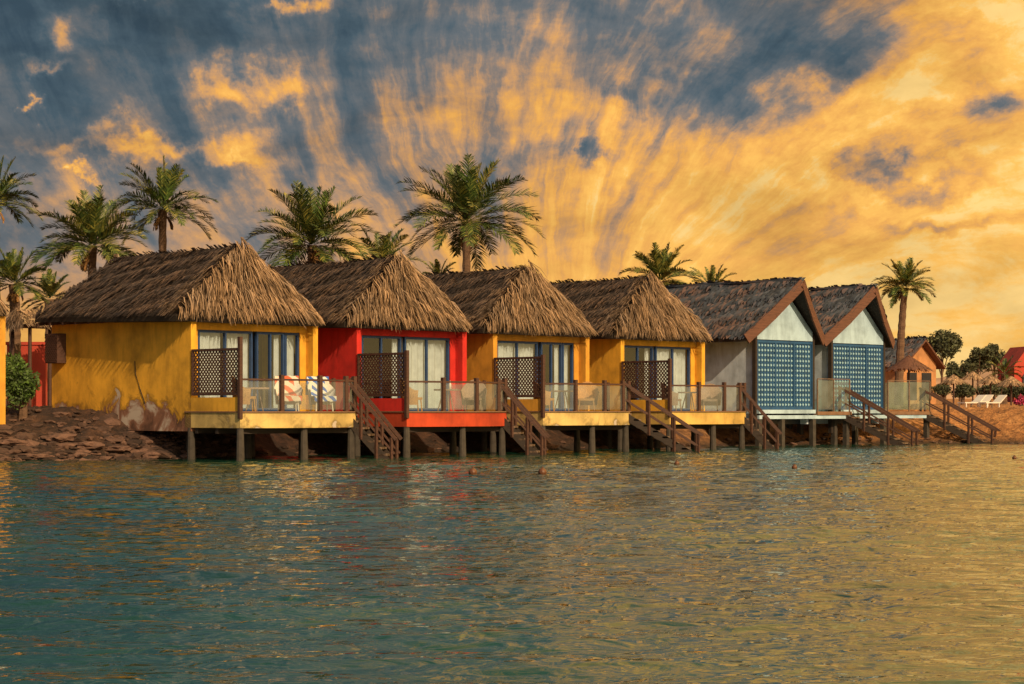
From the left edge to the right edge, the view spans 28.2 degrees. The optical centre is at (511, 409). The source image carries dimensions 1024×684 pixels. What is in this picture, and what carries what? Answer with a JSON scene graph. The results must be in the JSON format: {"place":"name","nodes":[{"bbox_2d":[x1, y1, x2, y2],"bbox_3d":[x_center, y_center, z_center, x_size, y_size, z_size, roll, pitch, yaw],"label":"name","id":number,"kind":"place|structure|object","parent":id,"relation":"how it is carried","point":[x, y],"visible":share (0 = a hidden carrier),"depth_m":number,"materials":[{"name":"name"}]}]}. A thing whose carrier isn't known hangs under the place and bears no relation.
{"place":"outdoors","nodes":[
{"label":"outdoors","id":0,"kind":"place"},
{"bbox_2d":[0,443,1023,683],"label":"water","id":1,"kind":"structure","parent":0,"point":[875,563],"depth_m":19.29,"materials":[{"name":"teal liquid"}]},
{"bbox_2d":[469,467,476,473],"bbox_3d":[-0.907,1.434,47.222,0.200,0.228,0.200,0,0,0],"label":"buoy","id":2,"kind":"object","parent":1,"relation":"on","point":[472,470],"visible":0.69,"depth_m":47.15,"materials":[{"name":"plastic"}]},
{"bbox_2d":[538,467,546,473],"bbox_3d":[0.704,1.434,47.222,0.200,0.228,0.200,0,0,0],"label":"buoy","id":3,"kind":"object","parent":1,"relation":"on","point":[542,470],"visible":0.7,"depth_m":47.16,"materials":[{"name":"plastic"}]},
{"bbox_2d":[0,399,1023,459],"bbox_3d":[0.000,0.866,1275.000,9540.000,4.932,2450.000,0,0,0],"label":"ground","id":4,"kind":"structure","parent":0,"point":[1007,419],"depth_m":76.95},
{"bbox_2d":[0,299,13,423],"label":"thatched hut","id":5,"kind":"object","parent":4,"relation":"on","point":[3,312],"visible":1,"depth_m":61.89,"materials":[{"name":"paint"}]},
{"bbox_2d":[0,438,27,446],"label":"boulder","id":6,"kind":"object","parent":4,"relation":"on","point":[11,442],"visible":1,"depth_m":60.52,"materials":[{"name":"brown stone"}]},
{"bbox_2d":[0,155,43,298],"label":"palm tree","id":7,"kind":"object","parent":4,"relation":"on","point":[6,194],"visible":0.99,"depth_m":95.26,"materials":[{"name":"green plant"}]},
{"bbox_2d":[5,352,41,420],"bbox_3d":[-15.243,-0.661,63.041,1.534,2.277,1.528,0,0,0],"label":"shrub","id":8,"kind":"object","parent":4,"relation":"on","point":[21,382],"visible":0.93,"depth_m":62.64,"materials":[{"name":"green plant"}]},
{"bbox_2d":[5,342,46,406],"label":"garden wall","id":9,"kind":"structure","parent":4,"relation":"on","point":[39,365],"depth_m":78.85,"materials":[{"name":"red paint"}]},
{"bbox_2d":[0,247,52,405],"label":"palm tree","id":10,"kind":"object","parent":4,"relation":"on","point":[12,261],"visible":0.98,"depth_m":77.86,"materials":[{"name":"green plant"}]},
{"bbox_2d":[5,308,51,406],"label":"pergola","id":11,"kind":"object","parent":4,"relation":"on","point":[18,323],"visible":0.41,"depth_m":75.09,"materials":[{"name":"brown wood"}]},
{"bbox_2d":[21,268,68,370],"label":"palm tree","id":12,"kind":"object","parent":4,"relation":"on","point":[52,288],"visible":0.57,"depth_m":83.83,"materials":[{"name":"green plant"}]},
{"bbox_2d":[47,369,47,405],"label":"bush","id":13,"kind":"object","parent":4,"relation":"on","point":[47,387],"visible":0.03,"depth_m":81.42,"materials":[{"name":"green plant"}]},
{"bbox_2d":[41,433,76,442],"bbox_3d":[-13.637,0.861,61.405,0.918,0.313,0.922,0,0,-43],"label":"boulder","id":14,"kind":"object","parent":4,"relation":"on","point":[62,437],"visible":0.98,"depth_m":61.18,"materials":[{"name":"brown stone"}]},
{"bbox_2d":[28,185,148,276],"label":"palm tree","id":15,"kind":"object","parent":4,"relation":"on","point":[91,223],"visible":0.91,"depth_m":91.37,"materials":[{"name":"green plant"}]},
{"bbox_2d":[107,154,217,253],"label":"palm tree","id":16,"kind":"object","parent":4,"relation":"on","point":[166,182],"visible":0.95,"depth_m":99.65,"materials":[{"name":"green plant"}]},
{"bbox_2d":[29,237,402,460],"bbox_3d":[-9.445,-1.321,64.283,6.883,8.043,11.520,0,0,-45],"label":"thatched bungalow","id":17,"kind":"object","parent":4,"relation":"on","point":[177,340],"visible":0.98,"depth_m":62.84,"materials":[{"name":"yellow paint"}]},
{"bbox_2d":[198,330,252,410],"bbox_3d":[-8.855,-1.184,62.461,0.292,2.468,2.080,0,0,45],"label":"window","id":18,"kind":"structure","parent":17,"relation":"in","point":[207,339],"depth_m":62.72,"materials":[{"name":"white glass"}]},
{"bbox_2d":[231,376,255,410],"bbox_3d":[-7.902,-0.469,59.921,0.684,1.042,0.874,0,0,-15],"label":"armchair","id":19,"kind":"object","parent":17,"relation":"on","point":[247,397],"visible":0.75,"depth_m":59.57,"materials":[{"name":"beige plastic"}]},
{"bbox_2d":[245,387,268,410],"bbox_3d":[-7.655,-0.302,60.823,0.840,0.715,0.840,0,0,-45],"label":"side table","id":20,"kind":"object","parent":17,"relation":"on","point":[255,388],"visible":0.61,"depth_m":60.64,"materials":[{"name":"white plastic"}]},
{"bbox_2d":[255,332,284,410],"bbox_3d":[-7.608,-1.184,63.675,1.100,2.468,0.245,0,0,-45],"label":"door","id":21,"kind":"structure","parent":17,"relation":"in","point":[276,334],"depth_m":63.61,"materials":[{"name":"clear glass"}]},
{"bbox_2d":[274,381,302,410],"bbox_3d":[-6.684,-0.469,60.893,0.874,1.042,0.684,0,0,-15],"label":"armchair","id":22,"kind":"object","parent":17,"relation":"on","point":[298,389],"visible":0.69,"depth_m":61.04,"materials":[{"name":"white plastic"}]},
{"bbox_2d":[274,376,301,400],"bbox_3d":[-6.682,-0.630,60.886,0.720,0.780,0.833,0,0,-15],"label":"towel","id":23,"kind":"object","parent":22,"relation":"on","point":[290,393],"visible":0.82,"depth_m":61.10,"materials":[{"name":"fabric"}]},
{"bbox_2d":[285,333,298,410],"bbox_3d":[-7.016,-1.184,64.285,0.560,2.468,0.271,0,0,-45],"label":"window","id":24,"kind":"structure","parent":17,"relation":"in","point":[289,337],"depth_m":64.38,"materials":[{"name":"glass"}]},
{"bbox_2d":[307,381,335,410],"bbox_3d":[-5.812,-0.469,62.055,0.874,1.042,0.684,0,0,-25],"label":"armchair","id":25,"kind":"object","parent":17,"relation":"on","point":[331,390],"visible":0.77,"depth_m":62.20,"materials":[{"name":"white plastic"}]},
{"bbox_2d":[305,376,336,401],"bbox_3d":[-5.809,-0.630,62.049,0.720,0.780,0.833,0,0,-25],"label":"towel","id":26,"kind":"object","parent":25,"relation":"on","point":[326,397],"visible":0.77,"depth_m":62.20,"materials":[{"name":"fabric"}]},
{"bbox_2d":[246,180,390,266],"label":"palm tree","id":27,"kind":"object","parent":4,"relation":"on","point":[310,222],"visible":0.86,"depth_m":94.34,"materials":[{"name":"green plant"}]},
{"bbox_2d":[348,226,427,271],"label":"palm tree","id":28,"kind":"object","parent":4,"relation":"on","point":[384,247],"visible":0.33,"depth_m":97.50,"materials":[{"name":"green plant"}]},
{"bbox_2d":[268,249,549,456],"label":"thatched bungalow","id":29,"kind":"object","parent":4,"relation":"on","point":[390,320],"visible":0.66,"depth_m":66.98,"materials":[{"name":"red paint"}]},
{"bbox_2d":[362,335,400,397],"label":"door","id":30,"kind":"structure","parent":29,"relation":"in","point":[394,338],"depth_m":67.45,"materials":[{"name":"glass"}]},
{"bbox_2d":[399,378,421,410],"bbox_3d":[-3.231,-0.469,64.691,0.684,1.042,0.874,0,0,-15],"label":"armchair","id":31,"kind":"object","parent":29,"relation":"on","point":[414,398],"visible":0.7,"depth_m":64.33,"materials":[{"name":"beige plastic"}]},
{"bbox_2d":[401,337,448,410],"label":"window","id":32,"kind":"structure","parent":29,"relation":"in","point":[426,354],"depth_m":68.65,"materials":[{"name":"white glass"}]},
{"bbox_2d":[434,389,459,410],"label":"side table","id":33,"kind":"object","parent":29,"relation":"on","point":[447,390],"visible":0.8,"depth_m":65.45,"materials":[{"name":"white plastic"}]},
{"bbox_2d":[460,380,486,410],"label":"armchair","id":34,"kind":"object","parent":29,"relation":"on","point":[467,393],"visible":0.81,"depth_m":66.87,"materials":[{"name":"fabric"}]},
{"bbox_2d":[422,259,456,273],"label":"palm tree","id":35,"kind":"object","parent":4,"relation":"on","point":[436,266],"visible":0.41,"depth_m":111.85,"materials":[{"name":"green plant"}]},
{"bbox_2d":[393,154,545,271],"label":"palm tree","id":36,"kind":"object","parent":4,"relation":"on","point":[465,194],"visible":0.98,"depth_m":104.44,"materials":[{"name":"green plant"}]},
{"bbox_2d":[0,406,1023,460],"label":"rubble","id":37,"kind":"object","parent":4,"relation":"on","point":[133,440],"visible":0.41,"depth_m":62.41,"materials":[{"name":"brown stone"}]},
{"bbox_2d":[18,453,54,457],"bbox_3d":[-13.950,1.371,59.913,1.074,0.186,0.622,0,0,10],"label":"boulder","id":38,"kind":"object","parent":37,"relation":"on","point":[36,455],"visible":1,"depth_m":59.68,"materials":[{"name":"brown stone"}]},
{"bbox_2d":[77,441,104,449],"bbox_3d":[-12.626,1.093,61.209,0.871,0.327,0.776,0,0,0],"label":"boulder","id":39,"kind":"object","parent":37,"relation":"on","point":[92,445],"visible":0.99,"depth_m":60.95,"materials":[{"name":"brown stone"}]},
{"bbox_2d":[105,446,131,451],"bbox_3d":[-11.873,1.194,61.501,0.812,0.201,0.888,0,0,0],"label":"boulder","id":40,"kind":"object","parent":37,"relation":"on","point":[118,448],"visible":1,"depth_m":61.19,"materials":[{"name":"brown stone"}]},
{"bbox_2d":[142,451,160,458],"bbox_3d":[-10.846,1.386,61.633,0.602,0.272,0.637,0,0,0],"label":"boulder","id":41,"kind":"object","parent":37,"relation":"on","point":[155,455],"visible":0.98,"depth_m":61.41,"materials":[{"name":"brown stone"}]},
{"bbox_2d":[422,259,703,452],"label":"thatched bungalow","id":42,"kind":"object","parent":4,"relation":"on","point":[526,332],"visible":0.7,"depth_m":72.01,"materials":[{"name":"paint"}]},
{"bbox_2d":[497,340,537,398],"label":"window","id":43,"kind":"structure","parent":42,"relation":"in","point":[504,348],"depth_m":72.33,"materials":[{"name":"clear glass"}]},
{"bbox_2d":[533,383,554,410],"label":"armchair","id":44,"kind":"object","parent":42,"relation":"on","point":[548,398],"visible":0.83,"depth_m":69.28,"materials":[{"name":"white plastic"}]},
{"bbox_2d":[539,342,561,410],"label":"door","id":45,"kind":"structure","parent":42,"relation":"in","point":[555,344],"depth_m":73.65,"materials":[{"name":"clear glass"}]},
{"bbox_2d":[551,390,572,410],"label":"side table","id":46,"kind":"object","parent":42,"relation":"on","point":[563,391],"visible":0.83,"depth_m":70.21,"materials":[{"name":"white plastic"}]},
{"bbox_2d":[558,343,572,410],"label":"window","id":47,"kind":"structure","parent":42,"relation":"in","point":[564,345],"depth_m":74.06,"materials":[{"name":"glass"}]},
{"bbox_2d":[578,381,598,410],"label":"armchair","id":48,"kind":"object","parent":42,"relation":"on","point":[588,394],"visible":0.77,"depth_m":71.28,"materials":[{"name":"beige wicker"}]},
{"bbox_2d":[620,242,705,287],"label":"palm tree","id":49,"kind":"object","parent":4,"relation":"on","point":[661,263],"visible":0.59,"depth_m":104.54,"materials":[{"name":"green plant"}]},
{"bbox_2d":[549,271,781,449],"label":"thatched bungalow","id":50,"kind":"object","parent":4,"relation":"on","point":[649,340],"visible":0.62,"depth_m":77.22,"materials":[{"name":"paint"}]},
{"bbox_2d":[624,345,652,399],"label":"door","id":51,"kind":"structure","parent":50,"relation":"in","point":[626,346],"depth_m":77.81,"materials":[{"name":"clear glass"}]},
{"bbox_2d":[653,346,689,410],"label":"window","id":52,"kind":"structure","parent":50,"relation":"in","point":[677,354],"depth_m":79.26,"materials":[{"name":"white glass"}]},
{"bbox_2d":[661,383,681,410],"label":"armchair","id":53,"kind":"object","parent":50,"relation":"on","point":[675,399],"visible":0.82,"depth_m":74.64,"materials":[{"name":"white plastic"}]},
{"bbox_2d":[678,392,695,410],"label":"side table","id":54,"kind":"object","parent":50,"relation":"on","point":[690,398],"visible":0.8,"depth_m":75.75,"materials":[{"name":"white"}]},
{"bbox_2d":[701,383,721,410],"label":"armchair","id":55,"kind":"object","parent":50,"relation":"on","point":[711,396],"visible":0.86,"depth_m":76.87,"materials":[{"name":"white plastic"}]},
{"bbox_2d":[690,265,736,281],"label":"palm tree","id":56,"kind":"object","parent":4,"relation":"on","point":[711,274],"visible":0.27,"depth_m":111.70,"materials":[{"name":"green plant"}]},
{"bbox_2d":[665,277,920,446],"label":"white gabled house","id":57,"kind":"structure","parent":4,"relation":"on","point":[764,333],"depth_m":83.52,"materials":[{"name":"paint"}]},
{"bbox_2d":[785,283,998,444],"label":"white gabled house","id":58,"kind":"structure","parent":4,"relation":"on","point":[855,327],"depth_m":87.94,"materials":[{"name":"paint"}]},
{"bbox_2d":[872,257,935,405],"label":"palm tree","id":59,"kind":"object","parent":4,"relation":"on","point":[907,276],"visible":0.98,"depth_m":117.87,"materials":[{"name":"green plant"}]},
{"bbox_2d":[885,355,931,379],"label":"beach parasol","id":60,"kind":"object","parent":4,"relation":"on","point":[909,363],"visible":0.97,"depth_m":111.43,"materials":[{"name":"orange fabric"}]},
{"bbox_2d":[930,384,951,404],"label":"bush","id":61,"kind":"object","parent":4,"relation":"on","point":[943,390],"visible":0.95,"depth_m":144.56,"materials":[{"name":"green plant"}]},
{"bbox_2d":[927,329,962,396],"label":"tree","id":62,"kind":"object","parent":4,"relation":"on","point":[945,343],"visible":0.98,"depth_m":214.39,"materials":[{"name":"green plant"}]},
{"bbox_2d":[939,374,968,403],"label":"beach parasol","id":63,"kind":"object","parent":4,"relation":"on","point":[953,379],"visible":1,"depth_m":139.59,"materials":[{"name":"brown wood"}]},
{"bbox_2d":[945,361,976,400],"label":"tree","id":64,"kind":"object","parent":4,"relation":"on","point":[952,367],"visible":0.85,"depth_m":209.54,"materials":[{"name":"green plant"}]},
{"bbox_2d":[951,383,976,404],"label":"bush","id":65,"kind":"object","parent":4,"relation":"on","point":[963,390],"visible":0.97,"depth_m":144.64,"materials":[{"name":"green plant"}]},
{"bbox_2d":[957,395,985,406],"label":"sun lounger","id":66,"kind":"object","parent":4,"relation":"on","point":[978,398],"visible":0.76,"depth_m":106.14,"materials":[{"name":"white plastic"}]},
{"bbox_2d":[961,371,983,403],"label":"beach parasol","id":67,"kind":"object","parent":4,"relation":"on","point":[973,376],"visible":0.91,"depth_m":149.60,"materials":[{"name":"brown wood"}]},
{"bbox_2d":[959,346,996,396],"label":"tree","id":68,"kind":"object","parent":4,"relation":"on","point":[979,357],"visible":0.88,"depth_m":239.45,"materials":[{"name":"green plant"}]},
{"bbox_2d":[971,395,993,405],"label":"sun lounger","id":69,"kind":"object","parent":4,"relation":"on","point":[987,398],"visible":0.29,"depth_m":120.29,"materials":[{"name":"white plastic"}]},
{"bbox_2d":[975,384,999,404],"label":"bush","id":70,"kind":"object","parent":4,"relation":"on","point":[983,390],"visible":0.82,"depth_m":144.65,"materials":[{"name":"green plant"}]},
{"bbox_2d":[976,374,1001,404],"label":"beach parasol","id":71,"kind":"object","parent":4,"relation":"on","point":[991,379],"visible":0.95,"depth_m":139.58,"materials":[{"name":"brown wood"}]},
{"bbox_2d":[978,395,1006,407],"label":"sun lounger","id":72,"kind":"object","parent":4,"relation":"on","point":[999,399],"visible":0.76,"depth_m":106.11,"materials":[{"name":"white plastic"}]},
{"bbox_2d":[984,343,1004,399],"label":"tree","id":73,"kind":"object","parent":4,"relation":"on","point":[1000,355],"visible":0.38,"depth_m":249.52,"materials":[{"name":"green plant"}]},
{"bbox_2d":[987,383,1009,404],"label":"bush","id":74,"kind":"object","parent":4,"relation":"on","point":[1004,391],"visible":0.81,"depth_m":144.78,"materials":[{"name":"green plant"}]},
{"bbox_2d":[982,356,1022,403],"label":"palm tree","id":75,"kind":"object","parent":4,"relation":"on","point":[1003,366],"visible":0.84,"depth_m":149.91,"materials":[{"name":"green plant"}]},
{"bbox_2d":[995,376,1023,404],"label":"beach parasol","id":76,"kind":"object","parent":4,"relation":"on","point":[1010,381],"visible":1,"depth_m":129.63,"materials":[{"name":"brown wood"}]},
{"bbox_2d":[1007,385,1023,404],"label":"bush","id":77,"kind":"object","parent":4,"relation":"on","point":[1017,391],"visible":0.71,"depth_m":144.54,"materials":[{"name":"green plant"}]},
{"bbox_2d":[1013,394,1023,405],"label":"flowering bush","id":78,"kind":"object","parent":4,"relation":"on","point":[1019,401],"visible":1,"depth_m":117.86,"materials":[{"name":"pink plant"}]},
{"bbox_2d":[0,0,1023,377],"label":"sky","id":79,"kind":"structure","parent":0,"point":[827,143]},
{"bbox_2d":[885,335,945,403],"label":"beach house","id":80,"kind":"structure","parent":0,"point":[921,349],"depth_m":149.40,"materials":[{"name":"orange paint"}]},
{"bbox_2d":[907,372,916,399],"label":"window","id":81,"kind":"structure","parent":80,"relation":"in","point":[913,376],"depth_m":148.84,"materials":[{"name":"glass"}]},
{"bbox_2d":[922,373,930,399],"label":"window","id":82,"kind":"structure","parent":80,"relation":"in","point":[926,377],"depth_m":150.12,"materials":[{"name":"glass"}]},
{"bbox_2d":[936,365,997,398],"bbox_3d":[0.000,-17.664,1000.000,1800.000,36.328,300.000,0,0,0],"label":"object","id":83,"kind":"structure","parent":0,"point":[968,381],"depth_m":943.38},
{"bbox_2d":[998,347,1023,401],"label":"red building","id":84,"kind":"structure","parent":0,"point":[1017,353],"depth_m":183.47,"materials":[{"name":"red paint"}]}
]}

